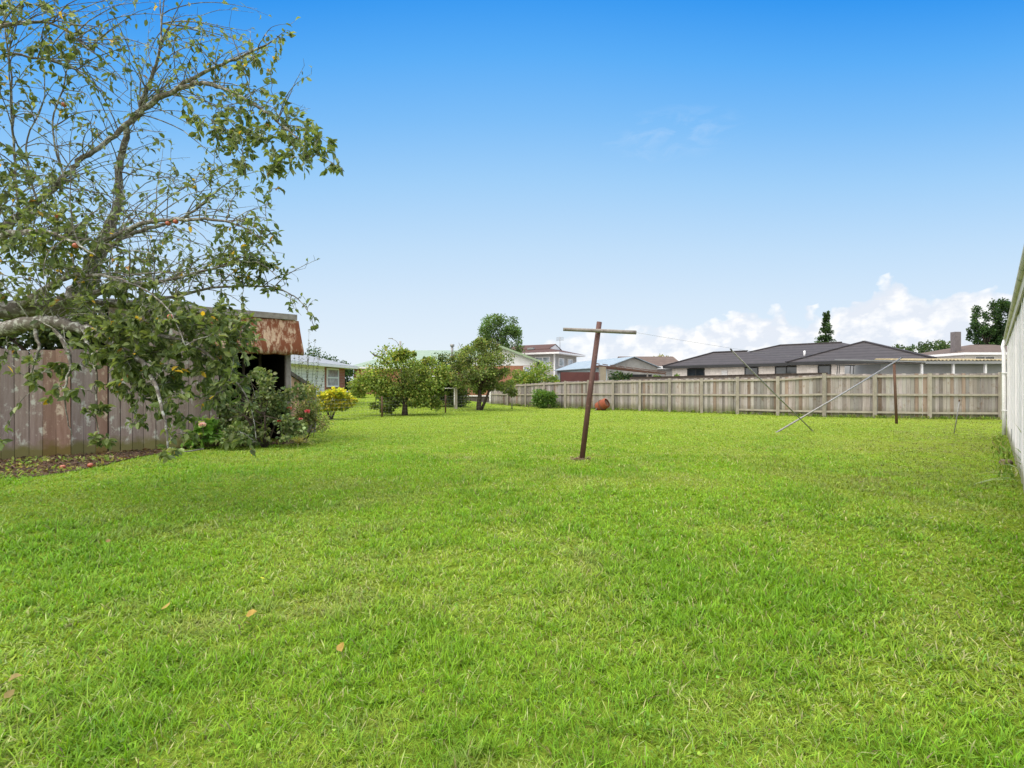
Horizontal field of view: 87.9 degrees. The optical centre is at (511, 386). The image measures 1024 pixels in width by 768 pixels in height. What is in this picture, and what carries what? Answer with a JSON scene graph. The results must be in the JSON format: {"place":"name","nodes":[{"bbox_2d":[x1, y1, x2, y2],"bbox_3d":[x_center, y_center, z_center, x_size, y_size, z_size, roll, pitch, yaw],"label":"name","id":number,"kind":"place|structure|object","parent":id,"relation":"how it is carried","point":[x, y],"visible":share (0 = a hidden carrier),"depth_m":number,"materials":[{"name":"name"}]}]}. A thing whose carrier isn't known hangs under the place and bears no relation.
{"place":"outdoors","nodes":[
{"label":"outdoors","id":0,"kind":"place"},
{"bbox_2d":[0,390,1023,767],"bbox_3d":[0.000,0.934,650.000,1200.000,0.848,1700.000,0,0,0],"label":"ground","id":1,"kind":"structure","parent":0,"point":[596,688],"depth_m":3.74,"materials":[{"name":"plant"}]},
{"bbox_2d":[1,689,14,700],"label":"fallen leaf","id":2,"kind":"object","parent":1,"relation":"on","point":[8,693],"visible":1,"depth_m":2.23,"materials":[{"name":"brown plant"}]},
{"bbox_2d":[1,673,22,684],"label":"fallen leaf","id":3,"kind":"object","parent":1,"relation":"on","point":[15,675],"visible":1,"depth_m":2.36,"materials":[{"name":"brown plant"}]},
{"bbox_2d":[0,346,106,459],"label":"old timber fence","id":4,"kind":"object","parent":1,"relation":"on","point":[39,428],"visible":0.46,"depth_m":10.10,"materials":[{"name":"wood"}]},
{"bbox_2d":[0,306,108,352],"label":"hedge tree","id":5,"kind":"object","parent":1,"relation":"on","point":[47,341],"visible":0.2,"depth_m":11.26,"materials":[{"name":"green plant"}]},
{"bbox_2d":[0,438,305,477],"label":"garden bed","id":6,"kind":"object","parent":1,"relation":"on","point":[86,463],"visible":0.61,"depth_m":9.35,"materials":[{"name":"brown plant"}]},
{"bbox_2d":[0,440,308,476],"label":"bed weeds","id":7,"kind":"object","parent":6,"relation":"on","point":[47,459],"visible":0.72,"depth_m":9.06,"materials":[{"name":"green plant"}]},
{"bbox_2d":[180,415,224,448],"bbox_3d":[-6.813,1.021,11.598,1.426,0.838,0.732,0,0,31],"label":"nasturtium","id":8,"kind":"object","parent":6,"relation":"on","point":[209,429],"visible":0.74,"depth_m":11.40,"materials":[{"name":"green plant"}]},
{"bbox_2d":[198,422,205,434],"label":"flower","id":9,"kind":"object","parent":8,"relation":"attached to","point":[202,424],"visible":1,"depth_m":10.19,"materials":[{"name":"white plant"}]},
{"bbox_2d":[199,365,308,447],"bbox_3d":[-5.682,0.427,11.642,2.353,1.934,1.097,0,0,-16],"label":"leafy shrub","id":10,"kind":"object","parent":6,"relation":"in","point":[276,404],"visible":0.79,"depth_m":11.64,"materials":[{"name":"green plant"}]},
{"bbox_2d":[0,0,344,463],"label":"apple tree","id":11,"kind":"object","parent":1,"relation":"on","point":[127,352],"visible":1,"depth_m":5.78,"materials":[{"name":"green plant"}]},
{"bbox_2d":[98,298,303,452],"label":"garden shed","id":12,"kind":"structure","parent":1,"relation":"on","point":[280,333],"depth_m":11.81,"materials":[{"name":"brown wood"}]},
{"bbox_2d":[216,408,270,446],"bbox_3d":[-5.964,0.908,11.815,1.251,0.954,0.659,0,0,0],"label":"nasturtium","id":13,"kind":"object","parent":1,"relation":"on","point":[235,424],"visible":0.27,"depth_m":11.77,"materials":[{"name":"green plant"}]},
{"bbox_2d":[241,609,256,617],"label":"fallen leaf","id":14,"kind":"object","parent":1,"relation":"on","point":[251,612],"visible":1,"depth_m":3.02,"materials":[{"name":"yellow plant"}]},
{"bbox_2d":[283,435,311,446],"bbox_3d":[-4.899,1.203,12.237,1.131,0.453,1.032,0,0,0],"label":"spider plant","id":15,"kind":"object","parent":1,"relation":"on","point":[299,440],"visible":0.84,"depth_m":12.17,"materials":[{"name":"green plant"}]},
{"bbox_2d":[291,371,315,432],"bbox_3d":[-6.036,0.546,15.380,0.239,1.973,1.025,0,0,22],"label":"garden enclosure","id":16,"kind":"object","parent":1,"relation":"on","point":[293,376],"visible":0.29,"depth_m":15.22,"materials":[{"name":"grey wood"}]},
{"bbox_2d":[294,329,325,436],"bbox_3d":[-5.434,-0.026,14.198,0.904,3.019,0.155,0,0,0],"label":"wispy shrub","id":17,"kind":"object","parent":1,"relation":"on","point":[309,346],"visible":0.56,"depth_m":14.20,"materials":[{"name":"green plant"}]},
{"bbox_2d":[288,381,333,441],"bbox_3d":[-4.893,0.632,12.810,1.087,1.566,0.859,0,0,-29],"label":"rose bush","id":18,"kind":"object","parent":1,"relation":"on","point":[312,417],"visible":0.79,"depth_m":12.70,"materials":[{"name":"green plant"}]},
{"bbox_2d":[291,355,358,399],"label":"white house","id":19,"kind":"structure","parent":1,"relation":"on","point":[334,374],"depth_m":31.07,"materials":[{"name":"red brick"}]},
{"bbox_2d":[326,368,338,386],"bbox_3d":[-10.929,-0.540,32.383,0.080,1.140,1.650,0,0,6],"label":"window","id":20,"kind":"structure","parent":19,"relation":"in","point":[332,374],"depth_m":32.35,"materials":[{"name":"white glass"}]},
{"bbox_2d":[304,345,355,390],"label":"hedge tree","id":21,"kind":"object","parent":1,"relation":"on","point":[349,372],"visible":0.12,"depth_m":43.58,"materials":[{"name":"green plant"}]},
{"bbox_2d":[316,386,358,419],"bbox_3d":[-7.345,0.702,21.745,1.991,1.434,1.340,0,0,0],"label":"shrub","id":22,"kind":"object","parent":1,"relation":"on","point":[340,396],"visible":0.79,"depth_m":21.57,"materials":[{"name":"yellow plant"}]},
{"bbox_2d":[336,642,343,656],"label":"fallen leaf","id":23,"kind":"object","parent":1,"relation":"on","point":[340,646],"visible":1,"depth_m":2.62,"materials":[{"name":"yellow plant"}]},
{"bbox_2d":[346,343,451,415],"bbox_3d":[-5.200,-0.303,24.977,4.889,3.456,2.976,0,0,0],"label":"fruit tree","id":24,"kind":"object","parent":1,"relation":"on","point":[386,387],"visible":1,"depth_m":24.54,"materials":[{"name":"green plant"}]},
{"bbox_2d":[316,395,512,419],"bbox_3d":[-3.903,0.875,25.678,0.775,1.051,14.069,0,0,31],"label":"wire fence","id":25,"kind":"object","parent":1,"relation":"on","point":[382,411],"visible":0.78,"depth_m":23.32,"materials":[{"name":"metal"}]},
{"bbox_2d":[399,351,471,406],"bbox_3d":[-4.866,-0.281,31.986,4.876,3.636,2.106,0,0,0],"label":"hedge","id":26,"kind":"object","parent":1,"relation":"on","point":[450,396],"visible":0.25,"depth_m":31.69,"materials":[{"name":"green plant"}]},
{"bbox_2d":[416,376,456,408],"bbox_3d":[-4.330,0.359,30.186,2.449,1.922,0.147,0,0,0],"label":"trellis frame","id":27,"kind":"object","parent":1,"relation":"on","point":[455,398],"visible":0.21,"depth_m":30.14,"materials":[{"name":"grey wood"}]},
{"bbox_2d":[354,344,542,394],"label":"brick house","id":28,"kind":"structure","parent":1,"relation":"on","point":[521,361],"depth_m":43.00,"materials":[{"name":"white paint"}]},
{"bbox_2d":[523,366,535,374],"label":"window","id":29,"kind":"structure","parent":28,"relation":"in","point":[524,367],"depth_m":42.98,"materials":[{"name":"white paint"}]},
{"bbox_2d":[463,396,488,401],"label":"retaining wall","id":30,"kind":"structure","parent":1,"relation":"on","point":[472,398],"depth_m":39.00,"materials":[{"name":"grey concrete"}]},
{"bbox_2d":[445,336,522,409],"bbox_3d":[-1.650,-0.729,29.472,4.627,4.225,2.838,0,0,0],"label":"fruit tree","id":31,"kind":"object","parent":1,"relation":"on","point":[486,378],"visible":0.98,"depth_m":29.23,"materials":[{"name":"green plant"}]},
{"bbox_2d":[469,313,524,353],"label":"tall tree","id":32,"kind":"object","parent":1,"relation":"on","point":[505,331],"visible":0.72,"depth_m":59.42,"materials":[{"name":"green plant"}]},
{"bbox_2d":[0,443,1023,767],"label":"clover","id":33,"kind":"object","parent":1,"relation":"on","point":[498,589],"visible":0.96,"depth_m":3.12,"materials":[{"name":"green plant"}]},
{"bbox_2d":[509,360,559,388],"bbox_3d":[1.859,-0.262,38.987,4.600,3.418,2.870,0,0,0],"label":"shrub","id":34,"kind":"object","parent":1,"relation":"on","point":[530,377],"visible":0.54,"depth_m":38.52,"materials":[{"name":"green plant"}]},
{"bbox_2d":[529,388,559,408],"bbox_3d":[2.030,0.814,32.951,1.952,1.411,1.587,0,0,0],"label":"shrub","id":35,"kind":"object","parent":1,"relation":"on","point":[543,398],"visible":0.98,"depth_m":32.64,"materials":[{"name":"green plant"}]},
{"bbox_2d":[560,372,598,381],"bbox_3d":[4.770,0.170,37.040,2.824,2.360,0.080,0,0,0],"label":"metal fence","id":36,"kind":"object","parent":1,"relation":"on","point":[573,376],"visible":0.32,"depth_m":37.02,"materials":[{"name":"red metal"}]},
{"bbox_2d":[570,456,592,459],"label":"dead grass","id":37,"kind":"structure","parent":1,"relation":"on","point":[578,458],"depth_m":9.70,"materials":[{"name":"beige plant"}]},
{"bbox_2d":[563,321,636,457],"bbox_3d":[1.593,0.132,9.701,1.329,2.648,0.185,0,0,0],"label":"washing line post","id":38,"kind":"object","parent":1,"relation":"on","point":[598,330],"visible":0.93,"depth_m":9.70,"materials":[{"name":"rusty brown metal"},{"name":"weathered wood"}]},
{"bbox_2d":[641,333,857,361],"bbox_3d":[8.039,-0.875,14.427,15.014,0.219,0.004,0,0,-39],"label":"washing line","id":39,"kind":"object","parent":38,"relation":"attached to","point":[746,350],"visible":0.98,"depth_m":12.06,"materials":[{"name":"grey metal"}]},
{"bbox_2d":[595,398,609,410],"bbox_3d":[5.096,1.050,30.000,0.848,0.772,0.707,0,0,24],"label":"rusty drum","id":40,"kind":"object","parent":1,"relation":"on","point":[603,404],"visible":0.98,"depth_m":29.81,"materials":[{"name":"orange metal"}]},
{"bbox_2d":[554,356,660,380],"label":"metal garage","id":41,"kind":"structure","parent":1,"relation":"on","point":[633,362],"depth_m":39.19,"materials":[{"name":"grey metal"}]},
{"bbox_2d":[607,369,632,379],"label":"climbing plant","id":42,"kind":"object","parent":1,"relation":"on","point":[621,376],"visible":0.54,"depth_m":33.82,"materials":[{"name":"green plant"}]},
{"bbox_2d":[596,363,665,380],"bbox_3d":[7.673,-0.132,34.850,4.426,2.963,2.705,0,0,0],"label":"pergola","id":43,"kind":"object","parent":1,"relation":"on","point":[602,371],"visible":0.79,"depth_m":34.00,"materials":[{"name":"metal"}]},
{"bbox_2d":[613,374,651,376],"bbox_3d":[7.956,0.280,35.300,2.250,2.140,1.600,0,0,0],"label":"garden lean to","id":44,"kind":"object","parent":1,"relation":"on","point":[641,375],"visible":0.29,"depth_m":34.50,"materials":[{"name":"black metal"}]},
{"bbox_2d":[630,373,827,412],"bbox_3d":[10.755,0.302,27.923,10.243,1.895,0.060,0,0,42],"label":"slat fence","id":45,"kind":"object","parent":1,"relation":"on","point":[750,376],"visible":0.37,"depth_m":27.21,"materials":[{"name":"grey wood"}]},
{"bbox_2d":[489,372,1006,418],"bbox_3d":[9.334,0.404,28.205,28.268,1.993,3.157,0,0,34],"label":"paling fence","id":46,"kind":"object","parent":1,"relation":"on","point":[872,396],"visible":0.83,"depth_m":24.10,"materials":[{"name":"grey wood"}]},
{"bbox_2d":[730,348,812,430],"bbox_3d":[7.260,0.224,14.589,4.665,2.343,0.040,0,0,-38],"label":"clothes prop","id":47,"kind":"object","parent":1,"relation":"on","point":[770,389],"visible":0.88,"depth_m":14.38,"materials":[{"name":"metal"}]},
{"bbox_2d":[662,341,936,375],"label":"tiled house","id":48,"kind":"structure","parent":1,"relation":"on","point":[732,363],"depth_m":34.61,"materials":[{"name":"grey tile"}]},
{"bbox_2d":[687,368,704,375],"bbox_3d":[13.029,-0.961,37.643,1.244,0.638,0.080,0,0,41],"label":"window","id":49,"kind":"structure","parent":48,"relation":"in","point":[697,371],"depth_m":37.61,"materials":[{"name":"glass"}]},
{"bbox_2d":[744,367,757,373],"bbox_3d":[15.868,-0.939,35.218,0.867,0.681,0.080,0,0,41],"label":"window","id":50,"kind":"structure","parent":48,"relation":"in","point":[746,370],"depth_m":35.25,"materials":[{"name":"glass"}]},
{"bbox_2d":[775,366,796,373],"bbox_3d":[17.485,-0.970,33.833,1.355,0.619,0.080,0,0,41],"label":"window","id":51,"kind":"structure","parent":48,"relation":"in","point":[786,369],"depth_m":33.83,"materials":[{"name":"glass"}]},
{"bbox_2d":[818,365,830,373],"bbox_3d":[18.727,-0.969,31.851,0.689,0.623,0.080,0,0,41],"label":"window","id":52,"kind":"structure","parent":48,"relation":"in","point":[821,368],"depth_m":31.84,"materials":[{"name":"glass"}]},
{"bbox_2d":[836,364,854,373],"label":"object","id":53,"kind":"object","parent":48,"relation":"in","point":[845,365],"visible":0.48,"depth_m":24.59,"materials":[{"name":"black metal"}]},
{"bbox_2d":[814,310,836,342],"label":"conifer","id":54,"kind":"object","parent":1,"relation":"on","point":[826,328],"visible":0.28,"depth_m":59.82,"materials":[{"name":"green plant"}]},
{"bbox_2d":[776,357,902,431],"bbox_3d":[10.824,0.172,17.297,6.954,2.463,0.059,0,0,-28],"label":"clothes prop","id":55,"kind":"object","parent":1,"relation":"on","point":[838,395],"visible":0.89,"depth_m":17.11,"materials":[{"name":"metal"}]},
{"bbox_2d":[893,362,897,423],"bbox_3d":[13.929,0.256,19.304,0.210,2.292,0.116,0,0,0],"label":"clothesline pole","id":56,"kind":"object","parent":1,"relation":"on","point":[895,393],"visible":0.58,"depth_m":19.28,"materials":[{"name":"metal"}]},
{"bbox_2d":[835,358,1006,414],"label":"long shed","id":57,"kind":"structure","parent":1,"relation":"on","point":[954,366],"depth_m":24.90,"materials":[{"name":"white paint"}]},
{"bbox_2d":[892,339,949,352],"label":"round tree","id":58,"kind":"object","parent":1,"relation":"on","point":[923,347],"visible":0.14,"depth_m":54.92,"materials":[{"name":"green plant"}]},
{"bbox_2d":[954,399,959,432],"bbox_3d":[12.786,0.876,15.269,0.032,1.013,0.189,0,0,-12],"label":"garden stake","id":59,"kind":"object","parent":1,"relation":"on","point":[956,416],"visible":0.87,"depth_m":15.26,"materials":[{"name":"metal"}]},
{"bbox_2d":[965,298,1003,344],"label":"tall tree","id":60,"kind":"object","parent":1,"relation":"on","point":[980,332],"visible":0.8,"depth_m":69.80,"materials":[{"name":"green plant"}]},
{"bbox_2d":[971,425,1020,484],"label":"weeds","id":61,"kind":"object","parent":1,"relation":"on","point":[1007,464],"visible":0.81,"depth_m":7.27,"materials":[{"name":"green plant"}]},
{"bbox_2d":[988,297,1010,345],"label":"tall tree","id":62,"kind":"object","parent":1,"relation":"on","point":[1004,305],"visible":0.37,"depth_m":69.81,"materials":[{"name":"green plant"}]},
{"bbox_2d":[999,459,1013,464],"bbox_3d":[8.497,1.300,9.138,0.233,0.100,0.180,0,0,0],"label":"stone","id":63,"kind":"object","parent":1,"relation":"on","point":[1010,462],"visible":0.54,"depth_m":9.09,"materials":[{"name":"grey stone"}]},
{"bbox_2d":[1001,246,1023,490],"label":"garage","id":64,"kind":"structure","parent":1,"relation":"on","point":[1013,339],"depth_m":8.89,"materials":[{"name":"paint"}]},
{"bbox_2d":[0,0,1023,381],"label":"sky","id":65,"kind":"structure","parent":0,"point":[736,174],"materials":[{"name":"blue"}]},
{"bbox_2d":[512,337,585,382],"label":"two storey house","id":66,"kind":"structure","parent":0,"point":[556,356],"depth_m":63.33,"materials":[{"name":"white paint"}]},
{"bbox_2d":[535,357,549,369],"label":"window","id":67,"kind":"structure","parent":66,"relation":"in","point":[543,359],"depth_m":62.58,"materials":[{"name":"white paint"}]},
{"bbox_2d":[558,358,563,366],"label":"window","id":68,"kind":"structure","parent":66,"relation":"in","point":[560,360],"depth_m":63.44,"materials":[{"name":"white glass"}]},
{"bbox_2d":[567,359,572,364],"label":"window","id":69,"kind":"structure","parent":66,"relation":"in","point":[569,361],"depth_m":65.47,"materials":[{"name":"grey glass"}]},
{"bbox_2d":[618,356,679,375],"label":"brown roofed house","id":70,"kind":"structure","parent":0,"point":[659,361],"depth_m":48.49,"materials":[{"name":"tile"}]},
{"bbox_2d":[492,403,1017,480],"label":"long grass","id":71,"kind":"structure","parent":0,"point":[1001,443],"depth_m":21.88,"materials":[{"name":"green plant"}]},
{"bbox_2d":[921,332,1006,358],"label":"chimney house","id":72,"kind":"structure","parent":0,"point":[956,349],"depth_m":45.90,"materials":[{"name":"white tile"}]},
{"bbox_2d":[975,356,994,358],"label":"window","id":73,"kind":"structure","parent":72,"relation":"in","point":[976,357],"depth_m":44.99,"materials":[{"name":"grey glass"}]}
]}

